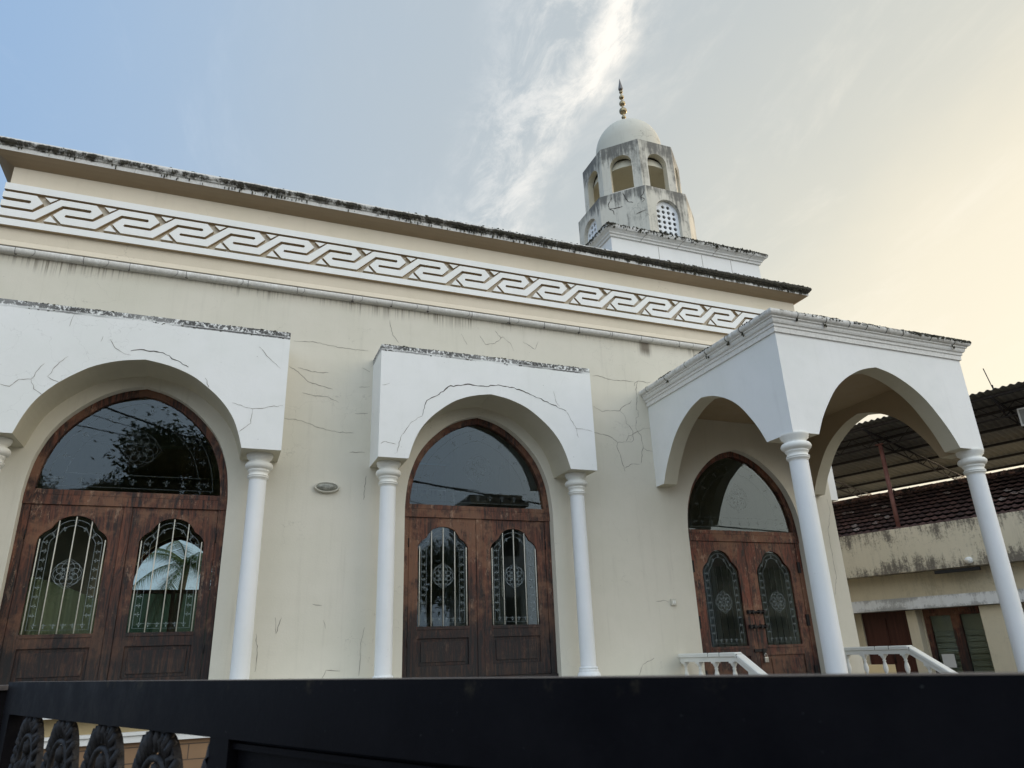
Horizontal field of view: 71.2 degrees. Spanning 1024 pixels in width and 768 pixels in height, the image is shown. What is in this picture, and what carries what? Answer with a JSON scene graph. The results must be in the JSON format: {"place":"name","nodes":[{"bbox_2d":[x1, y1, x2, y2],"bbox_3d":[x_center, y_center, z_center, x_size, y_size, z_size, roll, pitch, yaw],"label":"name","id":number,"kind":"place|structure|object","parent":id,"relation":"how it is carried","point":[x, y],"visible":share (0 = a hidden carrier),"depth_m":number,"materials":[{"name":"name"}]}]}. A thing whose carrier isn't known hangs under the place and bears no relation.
{"place":"outdoors","nodes":[
{"label":"outdoors","id":0,"kind":"place"},
{"bbox_2d":[0,0,1023,596],"label":"sky","id":1,"kind":"structure","parent":0,"point":[873,150],"materials":[{"name":"blue"}]},
{"bbox_2d":[832,467,1023,672],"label":"house","id":2,"kind":"structure","parent":0,"point":[921,578],"depth_m":17.44,"materials":[{"name":"paint"}]},
{"bbox_2d":[861,610,918,672],"bbox_3d":[9.560,6.845,17.853,0.146,2.220,1.220,15,-27,-38],"label":"door","id":3,"kind":"structure","parent":2,"relation":"in","point":[891,628],"depth_m":18.03,"materials":[{"name":"brown wood"}]},
{"bbox_2d":[831,382,1023,526],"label":"shelter roof","id":4,"kind":"structure","parent":2,"relation":"on","point":[888,453],"depth_m":20.69,"materials":[{"name":"grey metal"}]},
{"bbox_2d":[983,368,993,388],"bbox_3d":[11.231,-0.122,16.865,0.116,0.543,0.037,-5,-21,8],"label":"antenna rod","id":5,"kind":"object","parent":4,"relation":"on","point":[988,378],"visible":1,"depth_m":16.86,"materials":[{"name":"black metal"}]},
{"bbox_2d":[1017,407,1023,426],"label":"flood lamp","id":6,"kind":"object","parent":4,"relation":"hanging from","point":[1020,411],"visible":1,"depth_m":16.97,"materials":[{"name":"grey metal"}]},
{"bbox_2d":[922,606,994,672],"bbox_3d":[10.621,6.389,16.752,0.160,2.215,1.390,15,-27,-38],"label":"window","id":7,"kind":"structure","parent":2,"relation":"in","point":[948,657],"depth_m":16.89,"materials":[{"name":"red wood"}]},
{"label":"ground","id":8,"kind":"structure","parent":0,"visible":0},
{"bbox_2d":[0,685,26,728],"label":"gate post","id":9,"kind":"object","parent":8,"relation":"on","point":[3,691],"visible":0.08,"depth_m":2.44,"materials":[{"name":"black metal"}]},
{"bbox_2d":[0,672,1023,767],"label":"gate","id":10,"kind":"structure","parent":9,"relation":"attached to","point":[921,720],"depth_m":0.79,"materials":[{"name":"black metal"}]},
{"bbox_2d":[0,79,1023,767],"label":"mosque","id":11,"kind":"structure","parent":8,"relation":"on","point":[616,429],"depth_m":10.14,"materials":[{"name":"beige paint"}]},
{"bbox_2d":[0,389,227,684],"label":"arched door","id":12,"kind":"structure","parent":11,"relation":"in","point":[109,653],"depth_m":8.37,"materials":[{"name":"brown wood"}]},
{"bbox_2d":[314,481,338,492],"bbox_3d":[-2.450,1.363,9.468,0.332,0.156,0.083,6,-22,-21],"label":"wall lamp","id":13,"kind":"object","parent":11,"relation":"attached to","point":[326,487],"visible":1,"depth_m":9.44,"materials":[{"name":"beige plastic"}]},
{"bbox_2d":[402,418,558,677],"bbox_3d":[-0.480,2.248,10.197,2.230,3.670,0.150,6,-22,-21],"label":"arched door","id":14,"kind":"structure","parent":11,"relation":"in","point":[481,648],"depth_m":9.92,"materials":[{"name":"brown wood"}]},
{"bbox_2d":[670,599,676,604],"bbox_3d":[2.435,3.289,10.792,0.090,0.095,0.036,6,-22,-21],"label":"switch box","id":15,"kind":"object","parent":11,"relation":"attached to","point":[672,601],"visible":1,"depth_m":10.78,"materials":[{"name":"beige plastic"}]},
{"bbox_2d":[688,451,820,674],"bbox_3d":[3.831,2.990,11.691,2.312,3.886,0.199,6,-22,-21],"label":"arched door","id":16,"kind":"structure","parent":11,"relation":"in","point":[745,550],"depth_m":11.58,"materials":[{"name":"red wood"}]}
]}

